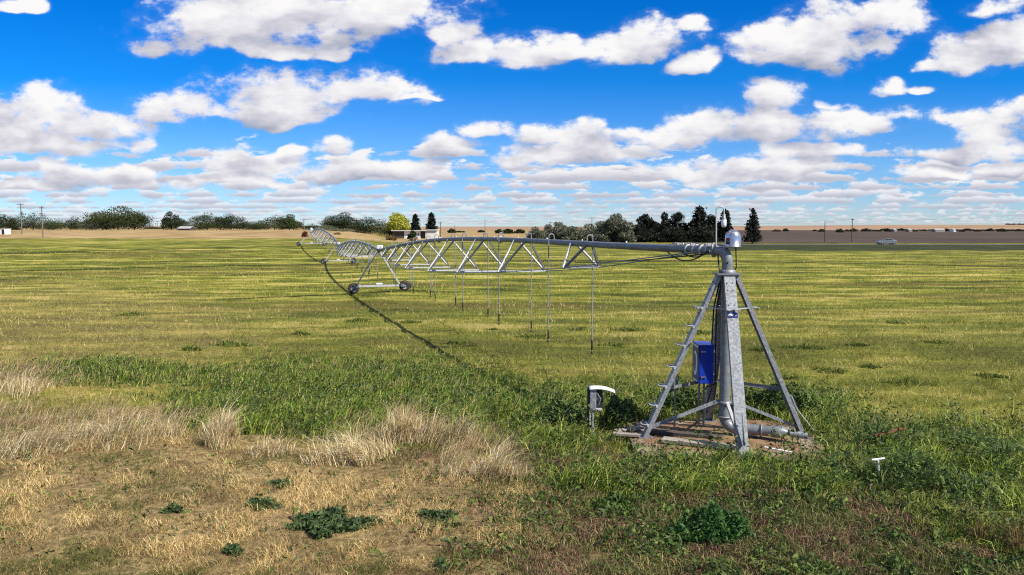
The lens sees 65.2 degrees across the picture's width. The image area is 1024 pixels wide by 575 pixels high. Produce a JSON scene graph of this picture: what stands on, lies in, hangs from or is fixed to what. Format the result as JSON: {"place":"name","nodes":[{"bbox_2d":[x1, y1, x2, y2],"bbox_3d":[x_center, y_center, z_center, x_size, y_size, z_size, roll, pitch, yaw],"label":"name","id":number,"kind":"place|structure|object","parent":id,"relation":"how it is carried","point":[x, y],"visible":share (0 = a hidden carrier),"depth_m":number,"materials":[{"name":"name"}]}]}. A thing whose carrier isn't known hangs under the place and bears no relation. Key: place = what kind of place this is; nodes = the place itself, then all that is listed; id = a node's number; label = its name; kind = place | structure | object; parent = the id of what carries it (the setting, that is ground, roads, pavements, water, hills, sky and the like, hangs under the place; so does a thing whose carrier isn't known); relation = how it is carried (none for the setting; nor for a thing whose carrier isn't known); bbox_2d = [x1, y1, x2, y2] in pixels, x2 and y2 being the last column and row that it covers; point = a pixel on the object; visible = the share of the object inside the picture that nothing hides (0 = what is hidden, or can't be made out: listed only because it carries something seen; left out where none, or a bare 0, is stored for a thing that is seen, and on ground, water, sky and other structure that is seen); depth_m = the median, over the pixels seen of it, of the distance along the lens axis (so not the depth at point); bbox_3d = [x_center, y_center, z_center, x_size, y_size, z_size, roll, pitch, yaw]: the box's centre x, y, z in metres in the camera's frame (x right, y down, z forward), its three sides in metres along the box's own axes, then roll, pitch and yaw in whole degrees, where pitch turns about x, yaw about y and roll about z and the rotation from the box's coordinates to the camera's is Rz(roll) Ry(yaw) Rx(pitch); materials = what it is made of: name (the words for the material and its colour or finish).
{"place":"outdoors","nodes":[
{"label":"outdoors","id":0,"kind":"place"},
{"bbox_2d":[0,227,531,242],"bbox_3d":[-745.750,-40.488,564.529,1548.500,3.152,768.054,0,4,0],"label":"dry pasture","id":1,"kind":"structure","parent":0,"point":[213,233],"depth_m":249.25,"materials":[{"name":"beige plant"}]},
{"bbox_2d":[0,214,16,227],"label":"broadleaf tree","id":2,"kind":"object","parent":1,"relation":"on","point":[3,222],"visible":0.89,"depth_m":333.88,"materials":[{"name":"green plant"}]},
{"bbox_2d":[3,212,58,229],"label":"broadleaf tree","id":3,"kind":"object","parent":1,"relation":"on","point":[28,224],"visible":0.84,"depth_m":336.68,"materials":[{"name":"green plant"}]},
{"bbox_2d":[32,221,62,229],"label":"broadleaf tree","id":4,"kind":"object","parent":1,"relation":"on","point":[51,225],"visible":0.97,"depth_m":328.52,"materials":[{"name":"green plant"}]},
{"bbox_2d":[61,216,87,229],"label":"broadleaf tree","id":5,"kind":"object","parent":1,"relation":"on","point":[72,222],"visible":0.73,"depth_m":342.05,"materials":[{"name":"green plant"}]},
{"bbox_2d":[75,222,100,229],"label":"broadleaf tree","id":6,"kind":"object","parent":1,"relation":"on","point":[91,227],"visible":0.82,"depth_m":329.88,"materials":[{"name":"green plant"}]},
{"bbox_2d":[78,206,156,229],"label":"broadleaf tree","id":7,"kind":"object","parent":1,"relation":"on","point":[102,219],"visible":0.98,"depth_m":327.04,"materials":[{"name":"green plant"}]},
{"bbox_2d":[118,212,155,229],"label":"broadleaf tree","id":8,"kind":"object","parent":1,"relation":"on","point":[149,219],"visible":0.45,"depth_m":334.88,"materials":[{"name":"green plant"}]},
{"bbox_2d":[160,211,181,229],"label":"broadleaf tree","id":9,"kind":"object","parent":1,"relation":"on","point":[168,222],"visible":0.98,"depth_m":332.81,"materials":[{"name":"green plant"}]},
{"bbox_2d":[187,212,223,229],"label":"broadleaf tree","id":10,"kind":"object","parent":1,"relation":"on","point":[205,218],"visible":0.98,"depth_m":334.30,"materials":[{"name":"green plant"}]},
{"bbox_2d":[207,217,233,229],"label":"broadleaf tree","id":11,"kind":"object","parent":1,"relation":"on","point":[224,223],"visible":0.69,"depth_m":337.05,"materials":[{"name":"green plant"}]},
{"bbox_2d":[215,214,247,229],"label":"broadleaf tree","id":12,"kind":"object","parent":1,"relation":"on","point":[229,219],"visible":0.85,"depth_m":337.67,"materials":[{"name":"green plant"}]},
{"bbox_2d":[233,221,260,229],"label":"broadleaf tree","id":13,"kind":"object","parent":1,"relation":"on","point":[250,225],"visible":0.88,"depth_m":337.98,"materials":[{"name":"green plant"}]},
{"bbox_2d":[247,215,300,229],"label":"broadleaf tree","id":14,"kind":"object","parent":1,"relation":"on","point":[269,221],"visible":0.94,"depth_m":332.07,"materials":[{"name":"green plant"}]},
{"bbox_2d":[275,214,303,229],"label":"broadleaf tree","id":15,"kind":"object","parent":1,"relation":"on","point":[293,223],"visible":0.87,"depth_m":334.93,"materials":[{"name":"green plant"}]},
{"bbox_2d":[324,212,359,228],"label":"broadleaf tree","id":16,"kind":"object","parent":1,"relation":"on","point":[343,222],"visible":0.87,"depth_m":326.30,"materials":[{"name":"green plant"}]},
{"bbox_2d":[353,216,385,233],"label":"broadleaf tree","id":17,"kind":"object","parent":1,"relation":"on","point":[362,227],"visible":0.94,"depth_m":312.82,"materials":[{"name":"green plant"}]},
{"bbox_2d":[384,212,411,230],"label":"broadleaf tree","id":18,"kind":"object","parent":1,"relation":"on","point":[399,221],"visible":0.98,"depth_m":296.31,"materials":[{"name":"yellow plant"}]},
{"bbox_2d":[391,230,438,238],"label":"ranch house","id":19,"kind":"structure","parent":1,"relation":"on","point":[422,234],"depth_m":277.38,"materials":[{"name":"paint"}]},
{"bbox_2d":[409,214,420,229],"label":"conifer tree","id":20,"kind":"object","parent":1,"relation":"on","point":[415,223],"visible":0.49,"depth_m":290.37,"materials":[{"name":"green plant"}]},
{"bbox_2d":[425,212,437,230],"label":"conifer tree","id":21,"kind":"object","parent":1,"relation":"on","point":[431,224],"visible":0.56,"depth_m":292.25,"materials":[{"name":"green plant"}]},
{"bbox_2d":[0,226,1023,574],"bbox_3d":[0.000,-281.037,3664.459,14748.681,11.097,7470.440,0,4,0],"label":"field","id":22,"kind":"structure","parent":0,"point":[288,248],"depth_m":33.11,"materials":[{"name":"green plant"}]},
{"bbox_2d":[0,367,55,399],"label":"dry grass tuft","id":23,"kind":"object","parent":22,"relation":"on","point":[29,386],"visible":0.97,"depth_m":20.55,"materials":[{"name":"plant"}]},
{"bbox_2d":[0,418,106,461],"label":"dry grass tuft","id":24,"kind":"object","parent":22,"relation":"on","point":[37,440],"visible":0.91,"depth_m":15.12,"materials":[{"name":"plant"}]},
{"bbox_2d":[38,398,178,451],"bbox_3d":[-7.955,2.639,15.793,3.118,0.928,2.596,0,4,0],"label":"dry grass tuft","id":25,"kind":"object","parent":22,"relation":"on","point":[109,437],"visible":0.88,"depth_m":15.66,"materials":[{"name":"beige plant"}]},
{"bbox_2d":[135,410,194,445],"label":"dry grass tuft","id":26,"kind":"object","parent":22,"relation":"on","point":[166,430],"visible":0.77,"depth_m":16.07,"materials":[{"name":"plant"}]},
{"bbox_2d":[5,245,331,253],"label":"wheel track","id":27,"kind":"structure","parent":22,"relation":"on","point":[146,249],"depth_m":124.42,"materials":[{"name":"plant"}]},
{"bbox_2d":[161,502,183,513],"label":"weed","id":28,"kind":"object","parent":22,"relation":"on","point":[173,507],"visible":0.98,"depth_m":11.89,"materials":[{"name":"green plant"}]},
{"bbox_2d":[178,344,202,351],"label":"field weed","id":29,"kind":"object","parent":22,"relation":"on","point":[191,348],"visible":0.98,"depth_m":27.68,"materials":[{"name":"green plant"}]},
{"bbox_2d":[177,395,262,450],"bbox_3d":[-5.813,2.453,15.731,1.891,1.259,1.767,0,4,0],"label":"dry grass tuft","id":30,"kind":"object","parent":22,"relation":"on","point":[218,433],"visible":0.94,"depth_m":15.65,"materials":[{"name":"plant"}]},
{"bbox_2d":[210,339,252,347],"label":"field weed","id":31,"kind":"object","parent":22,"relation":"on","point":[227,343],"visible":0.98,"depth_m":28.86,"materials":[{"name":"green plant"}]},
{"bbox_2d":[222,543,245,556],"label":"weed","id":32,"kind":"object","parent":22,"relation":"on","point":[230,549],"visible":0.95,"depth_m":10.39,"materials":[{"name":"green plant"}]},
{"bbox_2d":[245,496,284,510],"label":"weed","id":33,"kind":"object","parent":22,"relation":"on","point":[259,501],"visible":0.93,"depth_m":12.07,"materials":[{"name":"green plant"}]},
{"bbox_2d":[243,430,307,457],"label":"dry grass tuft","id":34,"kind":"object","parent":22,"relation":"on","point":[264,447],"visible":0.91,"depth_m":15.02,"materials":[{"name":"plant"}]},
{"bbox_2d":[264,477,295,488],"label":"weed","id":35,"kind":"object","parent":22,"relation":"on","point":[275,482],"visible":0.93,"depth_m":13.15,"materials":[{"name":"green plant"}]},
{"bbox_2d":[296,227,326,245],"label":"drive tower","id":36,"kind":"structure","parent":22,"relation":"on","point":[300,243],"depth_m":134.57,"materials":[{"name":"metal"}]},
{"bbox_2d":[310,228,337,255],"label":"irrigation span","id":37,"kind":"object","parent":36,"relation":"on","point":[315,230],"visible":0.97,"depth_m":114.43,"materials":[{"name":"metal"}]},
{"bbox_2d":[283,503,383,540],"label":"weed","id":38,"kind":"object","parent":22,"relation":"on","point":[327,525],"visible":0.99,"depth_m":11.31,"materials":[{"name":"green plant"}]},
{"bbox_2d":[320,242,356,263],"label":"drive tower","id":39,"kind":"structure","parent":22,"relation":"on","point":[324,261],"depth_m":94.76,"materials":[{"name":"metal"}]},
{"bbox_2d":[336,239,378,277],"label":"irrigation span","id":40,"kind":"object","parent":39,"relation":"on","point":[361,242],"visible":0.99,"depth_m":68.06,"materials":[{"name":"metal"}]},
{"bbox_2d":[291,417,410,466],"bbox_3d":[-3.022,2.778,14.585,2.524,0.792,1.946,0,4,0],"label":"dry grass tuft","id":41,"kind":"object","parent":22,"relation":"on","point":[352,452],"visible":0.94,"depth_m":14.44,"materials":[{"name":"plant"}]},
{"bbox_2d":[348,245,409,293],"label":"drive tower","id":42,"kind":"structure","parent":22,"relation":"on","point":[354,288],"depth_m":51.71,"materials":[{"name":"metal"}]},
{"bbox_2d":[378,232,710,353],"bbox_3d":[-2.292,-0.736,33.894,2.338,3.291,38.074,-2,5,-19],"label":"irrigation span","id":43,"kind":"object","parent":42,"relation":"on","point":[687,249],"visible":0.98,"depth_m":26.07,"materials":[{"name":"metal"}]},
{"bbox_2d":[376,396,435,444],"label":"dry grass tuft","id":44,"kind":"object","parent":22,"relation":"on","point":[408,425],"visible":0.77,"depth_m":15.70,"materials":[{"name":"plant"}]},
{"bbox_2d":[413,508,459,523],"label":"weed","id":45,"kind":"object","parent":22,"relation":"on","point":[443,514],"visible":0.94,"depth_m":11.54,"materials":[{"name":"green plant"}]},
{"bbox_2d":[427,556,451,574],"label":"weed","id":46,"kind":"object","parent":22,"relation":"on","point":[442,564],"visible":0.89,"depth_m":9.80,"materials":[{"name":"green plant"}]},
{"bbox_2d":[392,402,520,445],"bbox_3d":[-1.115,2.588,15.806,2.416,0.897,2.127,3,6,37],"label":"dry grass tuft","id":47,"kind":"object","parent":22,"relation":"on","point":[442,431],"visible":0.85,"depth_m":15.64,"materials":[{"name":"plant"}]},
{"bbox_2d":[423,438,546,480],"bbox_3d":[-0.400,2.858,13.470,2.251,0.737,1.445,0,4,0],"label":"dry grass tuft","id":48,"kind":"object","parent":22,"relation":"on","point":[484,468],"visible":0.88,"depth_m":13.46,"materials":[{"name":"plant"}]},
{"bbox_2d":[0,350,1023,574],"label":"weeds","id":49,"kind":"object","parent":22,"relation":"on","point":[967,570],"visible":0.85,"depth_m":12.62,"materials":[{"name":"green plant"}]},
{"bbox_2d":[19,260,1014,270],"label":"wheel track","id":50,"kind":"structure","parent":22,"relation":"on","point":[506,260],"depth_m":93.19,"materials":[{"name":"plant"}]},
{"bbox_2d":[512,333,546,339],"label":"field weed","id":51,"kind":"object","parent":22,"relation":"on","point":[533,336],"visible":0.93,"depth_m":30.52,"materials":[{"name":"green plant"}]},
{"bbox_2d":[525,226,549,238],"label":"broadleaf tree","id":52,"kind":"object","parent":22,"relation":"on","point":[538,233],"visible":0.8,"depth_m":220.19,"materials":[{"name":"green plant"}]},
{"bbox_2d":[546,221,566,239],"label":"broadleaf tree","id":53,"kind":"object","parent":22,"relation":"on","point":[556,233],"visible":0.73,"depth_m":221.98,"materials":[{"name":"green plant"}]},
{"bbox_2d":[544,395,597,430],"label":"weed bush","id":54,"kind":"object","parent":22,"relation":"on","point":[577,409],"visible":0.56,"depth_m":16.77,"materials":[{"name":"green plant"}]},
{"bbox_2d":[559,226,589,240],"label":"broadleaf tree","id":55,"kind":"object","parent":22,"relation":"on","point":[573,233],"visible":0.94,"depth_m":218.31,"materials":[{"name":"green plant"}]},
{"bbox_2d":[582,223,598,240],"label":"broadleaf tree","id":56,"kind":"object","parent":22,"relation":"on","point":[591,229],"visible":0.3,"depth_m":230.22,"materials":[{"name":"green plant"}]},
{"bbox_2d":[587,385,614,429],"bbox_3d":[1.803,2.523,16.230,0.548,1.056,0.260,0,4,0],"label":"meter post","id":57,"kind":"object","parent":22,"relation":"on","point":[595,397],"visible":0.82,"depth_m":16.19,"materials":[{"name":"white metal"}]},
{"bbox_2d":[589,225,614,241],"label":"broadleaf tree","id":58,"kind":"object","parent":22,"relation":"on","point":[600,237],"visible":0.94,"depth_m":213.14,"materials":[{"name":"green plant"}]},
{"bbox_2d":[592,491,634,516],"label":"weed","id":59,"kind":"object","parent":22,"relation":"on","point":[616,499],"visible":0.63,"depth_m":11.84,"materials":[{"name":"green plant"}]},
{"bbox_2d":[594,213,635,241],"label":"broadleaf tree","id":60,"kind":"object","parent":22,"relation":"on","point":[615,222],"visible":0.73,"depth_m":213.16,"materials":[{"name":"green plant"}]},
{"bbox_2d":[602,393,642,426],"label":"weed bush","id":61,"kind":"object","parent":22,"relation":"on","point":[610,411],"visible":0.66,"depth_m":17.02,"materials":[{"name":"green plant"}]},
{"bbox_2d":[602,326,646,331],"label":"field weed","id":62,"kind":"object","parent":22,"relation":"on","point":[629,328],"visible":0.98,"depth_m":32.57,"materials":[{"name":"green plant"}]},
{"bbox_2d":[616,223,637,242],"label":"broadleaf tree","id":63,"kind":"object","parent":22,"relation":"on","point":[626,234],"visible":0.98,"depth_m":210.78,"materials":[{"name":"green plant"}]},
{"bbox_2d":[631,225,655,241],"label":"broadleaf tree","id":64,"kind":"object","parent":22,"relation":"on","point":[642,234],"visible":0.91,"depth_m":212.82,"materials":[{"name":"green plant"}]},
{"bbox_2d":[634,213,655,230],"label":"broadleaf tree","id":65,"kind":"object","parent":22,"relation":"on","point":[646,221],"visible":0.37,"depth_m":223.96,"materials":[{"name":"green plant"}]},
{"bbox_2d":[653,211,674,238],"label":"broadleaf tree","id":66,"kind":"object","parent":22,"relation":"on","point":[665,222],"visible":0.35,"depth_m":220.66,"materials":[{"name":"green plant"}]},
{"bbox_2d":[653,227,690,242],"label":"broadleaf tree","id":67,"kind":"object","parent":22,"relation":"on","point":[672,234],"visible":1,"depth_m":209.67,"materials":[{"name":"green plant"}]},
{"bbox_2d":[669,212,688,237],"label":"broadleaf tree","id":68,"kind":"object","parent":22,"relation":"on","point":[675,221],"visible":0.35,"depth_m":223.00,"materials":[{"name":"green plant"}]},
{"bbox_2d":[654,373,718,418],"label":"weed bush","id":69,"kind":"object","parent":22,"relation":"on","point":[688,392],"visible":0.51,"depth_m":17.70,"materials":[{"name":"green plant"}]},
{"bbox_2d":[664,500,751,550],"bbox_3d":[2.689,3.164,10.761,1.240,0.631,0.741,0,4,0],"label":"weed","id":70,"kind":"object","parent":22,"relation":"on","point":[716,521],"visible":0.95,"depth_m":10.68,"materials":[{"name":"green plant"}]},
{"bbox_2d":[621,420,827,461],"bbox_3d":[4.085,3.042,15.706,3.661,0.200,2.900,0,4,0],"label":"concrete pad","id":71,"kind":"object","parent":22,"relation":"on","point":[683,422],"visible":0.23,"depth_m":15.07,"materials":[{"name":"concrete"}]},
{"bbox_2d":[613,432,640,436],"bbox_3d":[2.249,2.882,15.700,0.527,0.040,0.140,1,5,15],"label":"plank","id":72,"kind":"object","parent":71,"relation":"on","point":[629,434],"visible":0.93,"depth_m":15.66,"materials":[{"name":"wood"}]},
{"bbox_2d":[614,426,644,431],"bbox_3d":[2.362,2.851,16.107,0.655,0.040,0.140,-2,5,-27],"label":"plank","id":73,"kind":"object","parent":71,"relation":"on","point":[626,429],"visible":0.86,"depth_m":16.08,"materials":[{"name":"wood"}]},
{"bbox_2d":[632,206,814,456],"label":"pivot tower","id":74,"kind":"structure","parent":71,"relation":"on","point":[722,350],"depth_m":15.53,"materials":[{"name":"metal"}]},
{"bbox_2d":[639,420,819,453],"bbox_3d":[4.364,2.897,15.800,3.721,0.075,2.584,0,4,0],"label":"silt","id":75,"kind":"object","parent":71,"relation":"on","point":[707,428],"visible":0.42,"depth_m":15.57,"materials":[{"name":"soil"}]},
{"bbox_2d":[650,428,722,439],"bbox_3d":[3.383,2.877,15.704,1.442,0.060,0.200,2,5,21],"label":"board","id":76,"kind":"object","parent":75,"relation":"on","point":[676,433],"visible":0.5,"depth_m":15.64,"materials":[{"name":"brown wood"}]},
{"bbox_2d":[661,436,735,450],"bbox_3d":[3.509,2.928,15.036,1.373,0.060,0.260,2,5,24],"label":"board","id":77,"kind":"object","parent":75,"relation":"on","point":[692,441],"visible":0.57,"depth_m":14.98,"materials":[{"name":"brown wood"}]},
{"bbox_2d":[628,417,821,455],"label":"leaf litter","id":78,"kind":"object","parent":75,"relation":"on","point":[770,424],"visible":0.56,"depth_m":15.77,"materials":[{"name":"brown plant"}]},
{"bbox_2d":[730,386,767,415],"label":"weed bush","id":79,"kind":"object","parent":22,"relation":"on","point":[748,392],"visible":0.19,"depth_m":17.83,"materials":[{"name":"green plant"}]},
{"bbox_2d":[741,208,762,242],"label":"conifer tree","id":80,"kind":"object","parent":22,"relation":"on","point":[753,224],"visible":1,"depth_m":198.82,"materials":[{"name":"green plant"}]},
{"bbox_2d":[751,377,833,421],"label":"weed bush","id":81,"kind":"object","parent":22,"relation":"on","point":[774,398],"visible":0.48,"depth_m":17.41,"materials":[{"name":"green plant"}]},
{"bbox_2d":[778,343,830,349],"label":"field weed","id":82,"kind":"object","parent":22,"relation":"on","point":[802,347],"visible":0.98,"depth_m":27.72,"materials":[{"name":"green plant"}]},
{"bbox_2d":[810,365,849,373],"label":"field weed","id":83,"kind":"object","parent":22,"relation":"on","point":[825,370],"visible":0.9,"depth_m":23.35,"materials":[{"name":"green plant"}]},
{"bbox_2d":[857,362,884,368],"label":"field weed","id":84,"kind":"object","parent":22,"relation":"on","point":[870,365],"visible":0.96,"depth_m":23.97,"materials":[{"name":"green plant"}]},
{"bbox_2d":[843,415,952,451],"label":"weed bush","id":85,"kind":"object","parent":22,"relation":"on","point":[877,429],"visible":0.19,"depth_m":15.09,"materials":[{"name":"green plant"}]},
{"bbox_2d":[881,376,937,386],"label":"field weed","id":86,"kind":"object","parent":22,"relation":"on","point":[907,379],"visible":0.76,"depth_m":21.45,"materials":[{"name":"green plant"}]},
{"bbox_2d":[822,440,1013,499],"bbox_3d":[6.499,2.875,13.084,3.011,0.738,2.148,1,5,16],"label":"weed bush","id":87,"kind":"object","parent":22,"relation":"on","point":[901,467],"visible":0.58,"depth_m":12.80,"materials":[{"name":"green plant"}]},
{"bbox_2d":[928,424,1017,456],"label":"weed bush","id":88,"kind":"object","parent":22,"relation":"on","point":[949,441],"visible":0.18,"depth_m":14.64,"materials":[{"name":"green plant"}]},
{"bbox_2d":[947,469,1016,546],"bbox_3d":[6.309,2.884,10.663,0.972,1.175,0.616,-1,4,-9],"label":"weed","id":89,"kind":"object","parent":22,"relation":"on","point":[979,535],"visible":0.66,"depth_m":10.66,"materials":[{"name":"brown plant"}]},
{"bbox_2d":[946,435,1023,471],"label":"weed bush","id":90,"kind":"object","parent":22,"relation":"on","point":[1007,447],"visible":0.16,"depth_m":13.77,"materials":[{"name":"green plant"}]},
{"bbox_2d":[973,371,1010,378],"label":"field weed","id":91,"kind":"object","parent":22,"relation":"on","point":[996,375],"visible":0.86,"depth_m":22.41,"materials":[{"name":"green plant"}]},
{"bbox_2d":[983,498,1023,555],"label":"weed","id":92,"kind":"object","parent":22,"relation":"on","point":[1014,536],"visible":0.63,"depth_m":10.38,"materials":[{"name":"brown plant"}]},
{"bbox_2d":[0,342,1023,574],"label":"grass","id":93,"kind":"structure","parent":0,"point":[1010,502],"depth_m":12.86,"materials":[{"name":"plant"}]},
{"bbox_2d":[0,0,1023,226],"label":"sky","id":94,"kind":"structure","parent":0,"point":[466,113],"materials":[{"name":"blue"}]},
{"bbox_2d":[5,225,1023,229],"bbox_3d":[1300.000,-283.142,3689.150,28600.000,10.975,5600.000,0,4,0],"label":"hills","id":95,"kind":"structure","parent":0,"point":[861,227],"depth_m":1634.74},
{"bbox_2d":[674,244,1023,244],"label":"road","id":96,"kind":"structure","parent":0,"point":[876,244],"depth_m":185.09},
{"bbox_2d":[876,239,896,244],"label":"parked car","id":97,"kind":"object","parent":96,"relation":"on","point":[887,241],"visible":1,"depth_m":183.29,"materials":[{"name":"silver metal"}]},
{"bbox_2d":[834,437,869,469],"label":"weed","id":98,"kind":"object","parent":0,"point":[851,456],"visible":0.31,"depth_m":13.73,"materials":[{"name":"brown plant"}]},
{"bbox_2d":[692,230,1023,242],"bbox_3d":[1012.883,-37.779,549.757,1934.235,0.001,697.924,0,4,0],"label":"ploughed field","id":99,"kind":"structure","parent":0,"point":[831,236],"depth_m":333.79,"materials":[{"name":"brown soil"}]},
{"bbox_2d":[688,205,709,236],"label":"conifer tree","id":100,"kind":"object","parent":99,"relation":"on","point":[699,219],"visible":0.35,"depth_m":220.17,"materials":[{"name":"green plant"}]},
{"bbox_2d":[686,227,718,242],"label":"broadleaf tree","id":101,"kind":"object","parent":99,"relation":"on","point":[702,234],"visible":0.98,"depth_m":210.11,"materials":[{"name":"green plant"}]},
{"bbox_2d":[707,214,719,235],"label":"broadleaf tree","id":102,"kind":"object","parent":99,"relation":"on","point":[711,220],"visible":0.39,"depth_m":222.56,"materials":[{"name":"green plant"}]},
{"bbox_2d":[717,209,733,241],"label":"conifer tree","id":103,"kind":"object","parent":99,"relation":"on","point":[722,231],"visible":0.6,"depth_m":220.30,"materials":[{"name":"green plant"}]},
{"bbox_2d":[724,245,1023,250],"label":"rough verge","id":104,"kind":"structure","parent":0,"point":[882,247],"depth_m":160.24,"materials":[{"name":"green plant"}]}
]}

